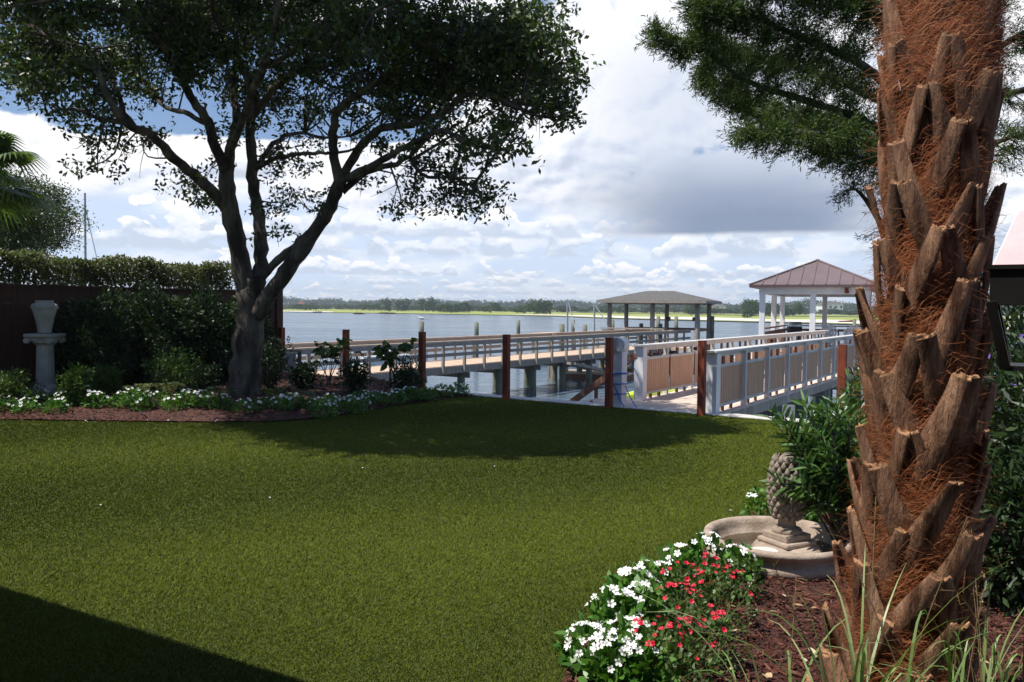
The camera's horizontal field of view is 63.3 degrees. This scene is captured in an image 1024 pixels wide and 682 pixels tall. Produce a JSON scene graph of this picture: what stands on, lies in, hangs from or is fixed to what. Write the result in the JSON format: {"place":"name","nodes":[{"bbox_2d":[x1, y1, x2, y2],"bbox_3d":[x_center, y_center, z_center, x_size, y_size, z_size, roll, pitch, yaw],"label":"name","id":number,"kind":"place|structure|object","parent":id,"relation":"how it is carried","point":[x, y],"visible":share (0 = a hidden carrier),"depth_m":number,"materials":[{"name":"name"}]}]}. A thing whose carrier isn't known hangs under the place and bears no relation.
{"place":"outdoors","nodes":[
{"label":"outdoors","id":0,"kind":"place"},
{"bbox_2d":[0,396,817,681],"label":"lawn","id":1,"kind":"structure","parent":0,"point":[341,617],"depth_m":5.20,"materials":[{"name":"green plant"}]},
{"bbox_2d":[0,163,101,303],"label":"evergreen tree","id":2,"kind":"object","parent":1,"relation":"on","point":[34,235],"visible":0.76,"depth_m":21.58,"materials":[{"name":"green plant"}]},
{"bbox_2d":[0,247,235,303],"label":"hedge","id":3,"kind":"object","parent":1,"relation":"on","point":[101,271],"visible":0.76,"depth_m":14.62,"materials":[{"name":"green plant"}]},
{"bbox_2d":[0,284,282,389],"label":"wooden fence","id":4,"kind":"object","parent":1,"relation":"on","point":[17,321],"visible":0.1,"depth_m":13.09,"materials":[{"name":"brown wood"}]},
{"bbox_2d":[0,373,455,420],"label":"mulch bed","id":5,"kind":"object","parent":1,"relation":"on","point":[219,415],"visible":0.37,"depth_m":11.68,"materials":[{"name":"brown soil"}]},
{"bbox_2d":[0,366,45,404],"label":"shrub","id":6,"kind":"object","parent":5,"relation":"on","point":[13,386],"visible":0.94,"depth_m":11.84,"materials":[{"name":"green plant"}]},
{"bbox_2d":[9,396,41,413],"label":"flowering plant","id":7,"kind":"object","parent":5,"relation":"on","point":[24,401],"visible":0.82,"depth_m":11.41,"materials":[{"name":"green plant"}]},
{"bbox_2d":[0,130,61,229],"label":"fan palm","id":8,"kind":"object","parent":5,"relation":"on","point":[9,199],"visible":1,"depth_m":12.21,"materials":[{"name":"green plant"}]},
{"bbox_2d":[23,389,53,404],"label":"flowering plant","id":9,"kind":"object","parent":5,"relation":"on","point":[42,394],"visible":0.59,"depth_m":11.85,"materials":[{"name":"green plant"}]},
{"bbox_2d":[23,333,65,395],"bbox_3d":[-7.100,0.351,12.631,0.429,0.930,0.420,1,2,0],"label":"stone pedestal","id":10,"kind":"object","parent":5,"relation":"on","point":[45,364],"visible":0.87,"depth_m":12.52,"materials":[{"name":"grey stone"}]},
{"bbox_2d":[30,300,58,333],"bbox_3d":[-7.094,-0.365,12.600,0.385,0.500,0.376,1,2,0],"label":"urn","id":11,"kind":"object","parent":10,"relation":"on","point":[44,312],"visible":1,"depth_m":12.50,"materials":[{"name":"stone"}]},
{"bbox_2d":[40,396,68,413],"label":"flowering plant","id":12,"kind":"object","parent":5,"relation":"on","point":[57,401],"visible":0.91,"depth_m":11.46,"materials":[{"name":"green plant"}]},
{"bbox_2d":[54,361,98,402],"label":"shrub","id":13,"kind":"object","parent":5,"relation":"on","point":[76,378],"visible":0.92,"depth_m":11.83,"materials":[{"name":"green plant"}]},
{"bbox_2d":[79,391,111,407],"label":"flowering plant","id":14,"kind":"object","parent":5,"relation":"on","point":[93,397],"visible":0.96,"depth_m":11.78,"materials":[{"name":"green plant"}]},
{"bbox_2d":[52,285,145,390],"bbox_3d":[-6.718,-0.004,13.306,1.558,1.802,1.409,1,2,0],"label":"evergreen shrub","id":15,"kind":"object","parent":5,"relation":"on","point":[81,323],"visible":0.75,"depth_m":13.04,"materials":[{"name":"green plant"}]},
{"bbox_2d":[86,361,125,397],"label":"shrub","id":16,"kind":"object","parent":5,"relation":"on","point":[106,382],"visible":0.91,"depth_m":12.39,"materials":[{"name":"green plant"}]},
{"bbox_2d":[116,386,147,404],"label":"flowering plant","id":17,"kind":"object","parent":5,"relation":"on","point":[125,399],"visible":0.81,"depth_m":11.67,"materials":[{"name":"green plant"}]},
{"bbox_2d":[126,394,152,411],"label":"flowering plant","id":18,"kind":"object","parent":5,"relation":"on","point":[138,403],"visible":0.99,"depth_m":11.63,"materials":[{"name":"green plant"}]},
{"bbox_2d":[88,278,207,387],"bbox_3d":[-6.135,-0.084,13.997,1.969,1.929,1.686,1,2,0],"label":"evergreen shrub","id":19,"kind":"object","parent":5,"relation":"on","point":[140,307],"visible":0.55,"depth_m":13.74,"materials":[{"name":"green plant"}]},
{"bbox_2d":[141,388,171,407],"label":"flowering plant","id":20,"kind":"object","parent":5,"relation":"on","point":[154,403],"visible":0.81,"depth_m":11.88,"materials":[{"name":"green plant"}]},
{"bbox_2d":[138,342,209,395],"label":"shrub","id":21,"kind":"object","parent":5,"relation":"on","point":[167,377],"visible":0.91,"depth_m":12.72,"materials":[{"name":"green plant"}]},
{"bbox_2d":[159,394,189,410],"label":"flowering plant","id":22,"kind":"object","parent":5,"relation":"on","point":[171,403],"visible":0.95,"depth_m":11.68,"materials":[{"name":"green plant"}]},
{"bbox_2d":[173,388,199,406],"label":"flowering plant","id":23,"kind":"object","parent":5,"relation":"on","point":[187,391],"visible":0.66,"depth_m":11.85,"materials":[{"name":"green plant"}]},
{"bbox_2d":[143,284,237,382],"bbox_3d":[-5.660,-0.088,14.761,2.057,1.878,1.711,1,2,0],"label":"evergreen shrub","id":24,"kind":"object","parent":5,"relation":"on","point":[219,316],"visible":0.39,"depth_m":14.42,"materials":[{"name":"green plant"}]},
{"bbox_2d":[184,361,221,390],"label":"shrub","id":25,"kind":"object","parent":5,"relation":"on","point":[203,370],"visible":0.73,"depth_m":13.46,"materials":[{"name":"green plant"}]},
{"bbox_2d":[186,389,219,407],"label":"flowering plant","id":26,"kind":"object","parent":5,"relation":"on","point":[202,395],"visible":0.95,"depth_m":11.79,"materials":[{"name":"green plant"}]},
{"bbox_2d":[209,393,233,409],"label":"flowering plant","id":27,"kind":"object","parent":5,"relation":"on","point":[225,401],"visible":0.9,"depth_m":11.83,"materials":[{"name":"green plant"}]},
{"bbox_2d":[197,295,274,378],"bbox_3d":[-5.320,-0.031,15.628,1.795,1.699,1.541,1,2,0],"label":"evergreen shrub","id":28,"kind":"object","parent":5,"relation":"on","point":[234,305],"visible":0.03,"depth_m":15.44,"materials":[{"name":"green plant"}]},
{"bbox_2d":[229,397,258,413],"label":"flowering plant","id":29,"kind":"object","parent":5,"relation":"on","point":[240,403],"visible":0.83,"depth_m":11.64,"materials":[{"name":"green plant"}]},
{"bbox_2d":[260,330,294,391],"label":"shrub","id":30,"kind":"object","parent":5,"relation":"on","point":[273,373],"visible":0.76,"depth_m":13.41,"materials":[{"name":"green plant"}]},
{"bbox_2d":[266,393,295,410],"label":"flowering plant","id":31,"kind":"object","parent":5,"relation":"on","point":[277,403],"visible":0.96,"depth_m":11.83,"materials":[{"name":"green plant"}]},
{"bbox_2d":[278,349,302,384],"bbox_3d":[-3.842,0.460,14.417,0.360,0.625,0.260,1,2,0],"label":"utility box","id":32,"kind":"object","parent":5,"relation":"on","point":[291,358],"visible":0.4,"depth_m":14.35,"materials":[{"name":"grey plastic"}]},
{"bbox_2d":[0,0,605,395],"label":"oak tree","id":33,"kind":"object","parent":5,"relation":"on","point":[508,50],"visible":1,"depth_m":11.12,"materials":[{"name":"green plant"}]},
{"bbox_2d":[286,354,323,388],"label":"shrub","id":34,"kind":"object","parent":5,"relation":"on","point":[302,376],"visible":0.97,"depth_m":13.74,"materials":[{"name":"green plant"}]},
{"bbox_2d":[308,399,343,419],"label":"flowering plant","id":35,"kind":"object","parent":5,"relation":"on","point":[319,411],"visible":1,"depth_m":11.50,"materials":[{"name":"green plant"}]},
{"bbox_2d":[311,337,352,385],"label":"hydrangea plant","id":36,"kind":"object","parent":5,"relation":"on","point":[331,351],"visible":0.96,"depth_m":14.28,"materials":[{"name":"green plant"}]},
{"bbox_2d":[342,329,349,376],"bbox_3d":[-3.234,0.359,16.173,0.106,1.166,0.106,2,3,33],"label":"steel post","id":37,"kind":"object","parent":5,"relation":"on","point":[346,334],"visible":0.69,"depth_m":16.13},
{"bbox_2d":[333,351,375,393],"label":"shrub","id":38,"kind":"object","parent":5,"relation":"on","point":[354,378],"visible":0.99,"depth_m":13.53,"materials":[{"name":"green plant"}]},
{"bbox_2d":[343,395,373,414],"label":"flowering plant","id":39,"kind":"object","parent":5,"relation":"on","point":[350,403],"visible":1,"depth_m":12.00,"materials":[{"name":"green plant"}]},
{"bbox_2d":[365,390,391,405],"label":"flowering plant","id":40,"kind":"object","parent":5,"relation":"on","point":[383,395],"visible":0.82,"depth_m":12.96,"materials":[{"name":"green plant"}]},
{"bbox_2d":[371,337,416,389],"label":"hydrangea plant","id":41,"kind":"object","parent":5,"relation":"on","point":[384,349],"visible":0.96,"depth_m":14.27,"materials":[{"name":"green plant"}]},
{"bbox_2d":[382,388,408,404],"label":"flowering plant","id":42,"kind":"object","parent":5,"relation":"on","point":[398,392],"visible":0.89,"depth_m":13.22,"materials":[{"name":"green plant"}]},
{"bbox_2d":[386,355,428,394],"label":"shrub","id":43,"kind":"object","parent":5,"relation":"on","point":[404,373],"visible":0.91,"depth_m":14.03,"materials":[{"name":"green plant"}]},
{"bbox_2d":[397,386,421,401],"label":"flowering plant","id":44,"kind":"object","parent":5,"relation":"on","point":[415,394],"visible":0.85,"depth_m":13.60,"materials":[{"name":"green plant"}]},
{"bbox_2d":[418,332,425,387],"bbox_3d":[-1.638,0.416,15.133,0.106,1.166,0.106,2,3,33],"label":"steel post","id":45,"kind":"object","parent":5,"relation":"on","point":[422,345],"visible":0.77,"depth_m":15.09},
{"bbox_2d":[414,386,440,400],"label":"flowering plant","id":46,"kind":"object","parent":5,"relation":"on","point":[425,388],"visible":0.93,"depth_m":13.74,"materials":[{"name":"green plant"}]},
{"bbox_2d":[431,383,456,397],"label":"flowering plant","id":47,"kind":"object","parent":5,"relation":"on","point":[446,389],"visible":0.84,"depth_m":14.31,"materials":[{"name":"green plant"}]},
{"bbox_2d":[502,334,510,399],"bbox_3d":[-0.097,0.471,14.130,0.106,1.166,0.106,2,3,33],"label":"fence post","id":48,"kind":"object","parent":1,"relation":"on","point":[506,348],"visible":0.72,"depth_m":14.09,"materials":[{"name":"brown wood"}]},
{"bbox_2d":[0,373,1023,681],"bbox_3d":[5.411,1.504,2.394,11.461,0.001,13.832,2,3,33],"label":"mulch bed","id":49,"kind":"object","parent":1,"relation":"on","point":[819,588],"visible":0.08,"depth_m":4.02,"materials":[{"name":"brown wood"}]},
{"bbox_2d":[551,615,629,680],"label":"flowering plant","id":50,"kind":"object","parent":49,"relation":"on","point":[569,654],"visible":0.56,"depth_m":3.55,"materials":[{"name":"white plant"}]},
{"bbox_2d":[570,623,642,681],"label":"flowering plant","id":51,"kind":"object","parent":49,"relation":"on","point":[607,637],"visible":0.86,"depth_m":3.37,"materials":[{"name":"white plant"}]},
{"bbox_2d":[573,585,646,644],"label":"flowering plant","id":52,"kind":"object","parent":49,"relation":"on","point":[608,605],"visible":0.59,"depth_m":3.83,"materials":[{"name":"green plant"}]},
{"bbox_2d":[594,609,666,666],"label":"flowering plant","id":53,"kind":"object","parent":49,"relation":"on","point":[623,624],"visible":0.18,"depth_m":3.64,"materials":[{"name":"white plant"}]},
{"bbox_2d":[597,565,672,618],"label":"flowering plant","id":54,"kind":"object","parent":49,"relation":"on","point":[612,579],"visible":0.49,"depth_m":4.24,"materials":[{"name":"green plant"}]},
{"bbox_2d":[605,630,682,681],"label":"flowering plant","id":55,"kind":"object","parent":49,"relation":"on","point":[645,653],"visible":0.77,"depth_m":3.34,"materials":[{"name":"green plant"}]},
{"bbox_2d":[613,574,675,636],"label":"flowering plant","id":56,"kind":"object","parent":49,"relation":"on","point":[638,585],"visible":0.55,"depth_m":3.94,"materials":[{"name":"green plant"}]},
{"bbox_2d":[622,555,682,597],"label":"flowering plant","id":57,"kind":"object","parent":49,"relation":"on","point":[656,567],"visible":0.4,"depth_m":4.48,"materials":[{"name":"green plant"}]},
{"bbox_2d":[630,615,691,674],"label":"rose bush","id":58,"kind":"object","parent":49,"relation":"on","point":[661,635],"visible":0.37,"depth_m":3.53,"materials":[{"name":"green plant"}]},
{"bbox_2d":[643,582,716,648],"bbox_3d":[0.753,1.268,3.862,0.373,0.293,0.328,1,2,0],"label":"rose bush","id":59,"kind":"object","parent":49,"relation":"on","point":[681,606],"visible":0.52,"depth_m":3.85,"materials":[{"name":"green plant"}]},
{"bbox_2d":[645,616,721,681],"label":"rose bush","id":60,"kind":"object","parent":49,"relation":"on","point":[702,654],"visible":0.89,"depth_m":3.33,"materials":[{"name":"green plant"}]},
{"bbox_2d":[656,560,711,611],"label":"rose bush","id":61,"kind":"object","parent":49,"relation":"on","point":[672,575],"visible":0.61,"depth_m":4.29,"materials":[{"name":"green plant"}]},
{"bbox_2d":[657,541,712,588],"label":"flowering plant","id":62,"kind":"object","parent":49,"relation":"on","point":[684,554],"visible":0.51,"depth_m":4.65,"materials":[{"name":"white plant"}]},
{"bbox_2d":[677,528,736,578],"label":"flowering plant","id":63,"kind":"object","parent":49,"relation":"on","point":[700,540],"visible":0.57,"depth_m":4.80,"materials":[{"name":"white plant"}]},
{"bbox_2d":[679,552,738,603],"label":"rose bush","id":64,"kind":"object","parent":49,"relation":"on","point":[714,563],"visible":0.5,"depth_m":4.42,"materials":[{"name":"green plant"}]},
{"bbox_2d":[674,603,753,681],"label":"rose bush","id":65,"kind":"object","parent":49,"relation":"on","point":[713,623],"visible":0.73,"depth_m":3.56,"materials":[{"name":"green plant"}]},
{"bbox_2d":[682,567,759,637],"bbox_3d":[1.008,1.252,4.027,0.368,0.317,0.393,1,2,0],"label":"rose bush","id":66,"kind":"object","parent":49,"relation":"on","point":[747,599],"visible":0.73,"depth_m":4.01,"materials":[{"name":"green plant"}]},
{"bbox_2d":[714,541,764,581],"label":"flowering plant","id":67,"kind":"object","parent":49,"relation":"on","point":[734,549],"visible":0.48,"depth_m":4.75,"materials":[{"name":"green plant"}]},
{"bbox_2d":[719,553,767,600],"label":"rose bush","id":68,"kind":"object","parent":49,"relation":"on","point":[754,575],"visible":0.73,"depth_m":4.44,"materials":[{"name":"green plant"}]},
{"bbox_2d":[740,485,770,515],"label":"flowering plant","id":69,"kind":"object","parent":49,"relation":"on","point":[758,501],"visible":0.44,"depth_m":6.05,"materials":[{"name":"green plant"}]},
{"bbox_2d":[643,575,890,681],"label":"ornamental grass","id":70,"kind":"object","parent":49,"relation":"on","point":[789,664],"depth_m":2.66,"materials":[{"name":"green plant"}]},
{"bbox_2d":[703,452,852,580],"bbox_3d":[1.659,1.026,5.155,0.912,0.680,0.912,1,2,0],"label":"stone fountain","id":71,"kind":"object","parent":49,"relation":"on","point":[796,541],"visible":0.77,"depth_m":5.06,"materials":[{"name":"beige stone"}]},
{"bbox_2d":[754,389,873,543],"bbox_3d":[1.961,0.842,5.121,0.947,1.068,0.619,1,2,0],"label":"oleander bush","id":72,"kind":"object","parent":49,"relation":"on","point":[824,474],"visible":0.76,"depth_m":5.06,"materials":[{"name":"green plant"}]},
{"bbox_2d":[633,0,1023,251],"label":"cedar tree","id":73,"kind":"object","parent":49,"relation":"on","point":[837,134],"visible":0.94,"depth_m":6.06,"materials":[{"name":"green plant"}]},
{"bbox_2d":[837,345,847,409],"bbox_3d":[4.440,0.634,11.175,0.106,1.166,0.106,2,3,33],"label":"steel post","id":74,"kind":"object","parent":49,"relation":"on","point":[842,357],"visible":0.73,"depth_m":11.12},
{"bbox_2d":[815,367,870,456],"bbox_3d":[2.392,0.758,5.747,0.706,1.190,0.584,2,3,33],"label":"oleander bush","id":75,"kind":"object","parent":49,"relation":"on","point":[857,388],"visible":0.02,"depth_m":5.74,"materials":[{"name":"green plant"}]},
{"bbox_2d":[834,352,866,416],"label":"oleander bush","id":76,"kind":"object","parent":49,"relation":"on","point":[854,400],"visible":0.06,"depth_m":8.20,"materials":[{"name":"green plant"}]},
{"bbox_2d":[696,495,1020,681],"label":"ornamental grass","id":77,"kind":"object","parent":49,"relation":"on","point":[860,660],"depth_m":2.53,"materials":[{"name":"green plant"}]},
{"bbox_2d":[805,0,1023,681],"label":"palm tree","id":78,"kind":"object","parent":49,"relation":"on","point":[920,351],"visible":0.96,"depth_m":2.90,"materials":[{"name":"brown plant"}]},
{"bbox_2d":[824,573,1023,681],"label":"ornamental grass","id":79,"kind":"object","parent":49,"relation":"on","point":[950,664],"depth_m":2.49,"materials":[{"name":"green plant"}]},
{"bbox_2d":[883,529,1023,681],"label":"ornamental grass","id":80,"kind":"object","parent":49,"relation":"on","point":[983,667],"depth_m":2.79,"materials":[{"name":"green plant"}]},
{"bbox_2d":[970,440,1023,616],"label":"garden shrub","id":81,"kind":"object","parent":49,"relation":"on","point":[1008,585],"visible":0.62,"depth_m":4.29,"materials":[{"name":"green plant"}]},
{"bbox_2d":[979,317,1023,559],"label":"garden shrub","id":82,"kind":"object","parent":49,"relation":"on","point":[1003,451],"visible":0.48,"depth_m":4.70,"materials":[{"name":"green plant"}]},
{"bbox_2d":[979,290,1023,516],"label":"garden shrub","id":83,"kind":"object","parent":49,"relation":"on","point":[1011,313],"visible":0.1,"depth_m":6.11,"materials":[{"name":"green plant"}]},
{"bbox_2d":[986,210,1023,681],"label":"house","id":84,"kind":"structure","parent":49,"relation":"on","point":[1005,269],"depth_m":2.36,"materials":[{"name":"white paint"}]},
{"bbox_2d":[605,337,613,407],"bbox_3d":[1.530,0.529,13.070,0.106,1.166,0.106,2,3,33],"label":"steel post","id":85,"kind":"object","parent":1,"relation":"on","point":[609,353],"visible":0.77,"depth_m":13.03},
{"bbox_2d":[697,340,706,415],"bbox_3d":[2.799,0.575,12.244,0.106,1.166,0.106,2,3,33],"label":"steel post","id":86,"kind":"object","parent":1,"relation":"on","point":[701,379],"visible":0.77,"depth_m":12.20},
{"bbox_2d":[0,0,1023,307],"label":"sky","id":87,"kind":"structure","parent":0,"point":[645,195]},
{"bbox_2d":[283,308,1014,329],"bbox_3d":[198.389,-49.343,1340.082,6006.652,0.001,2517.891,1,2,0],"label":"ground","id":88,"kind":"structure","parent":0,"point":[603,314],"depth_m":432.06,"materials":[{"name":"green plant"}]},
{"bbox_2d":[12,296,1020,313],"bbox_3d":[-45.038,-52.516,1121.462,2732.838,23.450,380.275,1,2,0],"label":"woodland","id":89,"kind":"object","parent":88,"relation":"on","point":[561,303],"visible":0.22,"depth_m":1146.50,"materials":[{"name":"green plant"}]},
{"bbox_2d":[531,298,553,313],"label":"island tree","id":90,"kind":"object","parent":88,"relation":"on","point":[549,305],"visible":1,"depth_m":422.68,"materials":[{"name":"green plant"}]},
{"bbox_2d":[738,297,758,315],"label":"island tree","id":91,"kind":"object","parent":88,"relation":"on","point":[752,304],"visible":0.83,"depth_m":417.96,"materials":[{"name":"green plant"}]},
{"bbox_2d":[283,312,1017,417],"bbox_3d":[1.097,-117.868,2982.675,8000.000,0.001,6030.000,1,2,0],"label":"water","id":92,"kind":"structure","parent":0,"point":[303,327],"depth_m":130.77,"materials":[{"name":"blue liquid"}]},
{"bbox_2d":[84,193,96,285],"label":"sailing boat","id":93,"kind":"object","parent":92,"relation":"on","point":[85,249],"visible":0.06,"depth_m":41.79,"materials":[{"name":"metal"}]},
{"bbox_2d":[354,350,427,365],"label":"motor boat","id":94,"kind":"object","parent":92,"relation":"on","point":[381,362],"visible":0.12,"depth_m":49.51,"materials":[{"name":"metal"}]},
{"bbox_2d":[285,329,690,394],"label":"grey boardwalk","id":95,"kind":"structure","parent":92,"relation":"in","point":[530,364],"depth_m":34.39,"materials":[{"name":"grey wood"}]},
{"bbox_2d":[562,362,602,370],"bbox_3d":[3.171,1.150,37.827,0.900,0.485,2.068,3,3,43],"label":"gangway","id":96,"kind":"object","parent":95,"relation":"attached to","point":[580,365],"visible":0.93,"depth_m":37.44,"materials":[{"name":"grey metal"}]},
{"bbox_2d":[558,369,633,380],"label":"floating dock","id":97,"kind":"object","parent":92,"relation":"on","point":[575,374],"visible":0.5,"depth_m":42.41,"materials":[{"name":"grey wood"}]},
{"bbox_2d":[439,390,808,422],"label":"seawall","id":98,"kind":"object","parent":92,"relation":"in","point":[630,406],"depth_m":13.04,"materials":[{"name":"concrete"}]},
{"bbox_2d":[613,337,629,405],"bbox_3d":[1.700,0.503,13.246,0.286,1.128,0.229,2,3,33],"label":"white post","id":99,"kind":"object","parent":98,"relation":"on","point":[621,345],"visible":0.65,"depth_m":13.17,"materials":[{"name":"paint"}]},
{"bbox_2d":[594,291,721,373],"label":"boathouse","id":100,"kind":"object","parent":92,"relation":"in","point":[665,298],"visible":0.73,"depth_m":48.08,"materials":[{"name":"grey"}]},
{"bbox_2d":[582,330,861,418],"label":"white boardwalk","id":101,"kind":"structure","parent":92,"relation":"in","point":[765,378],"depth_m":15.18,"materials":[{"name":"paint"}]},
{"bbox_2d":[570,352,636,401],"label":"dock stairs","id":102,"kind":"structure","parent":101,"relation":"attached to","point":[590,388],"depth_m":14.63,"materials":[{"name":"brown wood"}]},
{"bbox_2d":[734,259,874,361],"bbox_3d":[11.302,0.316,28.899,6.100,6.165,7.000,2,3,24],"label":"gazebo","id":103,"kind":"object","parent":92,"relation":"in","point":[813,280],"visible":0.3,"depth_m":26.73,"materials":[{"name":"white paint"}]},
{"bbox_2d":[787,322,801,340],"bbox_3d":[10.273,-0.134,30.216,0.465,1.137,0.300,1,2,0],"label":"grill","id":104,"kind":"object","parent":103,"relation":"on","point":[794,326],"visible":0.72,"depth_m":30.07,"materials":[{"name":"metal"}]},
{"bbox_2d":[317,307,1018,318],"bbox_3d":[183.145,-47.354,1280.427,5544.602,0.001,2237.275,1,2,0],"label":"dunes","id":105,"kind":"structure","parent":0,"point":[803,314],"depth_m":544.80,"materials":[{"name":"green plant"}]},
{"bbox_2d":[614,316,1008,328],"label":"beach","id":106,"kind":"structure","parent":0,"point":[786,320],"depth_m":269.67,"materials":[{"name":"beige sand"}]},
{"bbox_2d":[816,301,843,313],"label":"house","id":107,"kind":"structure","parent":0,"point":[833,304],"depth_m":636.00,"materials":[{"name":"grey"}]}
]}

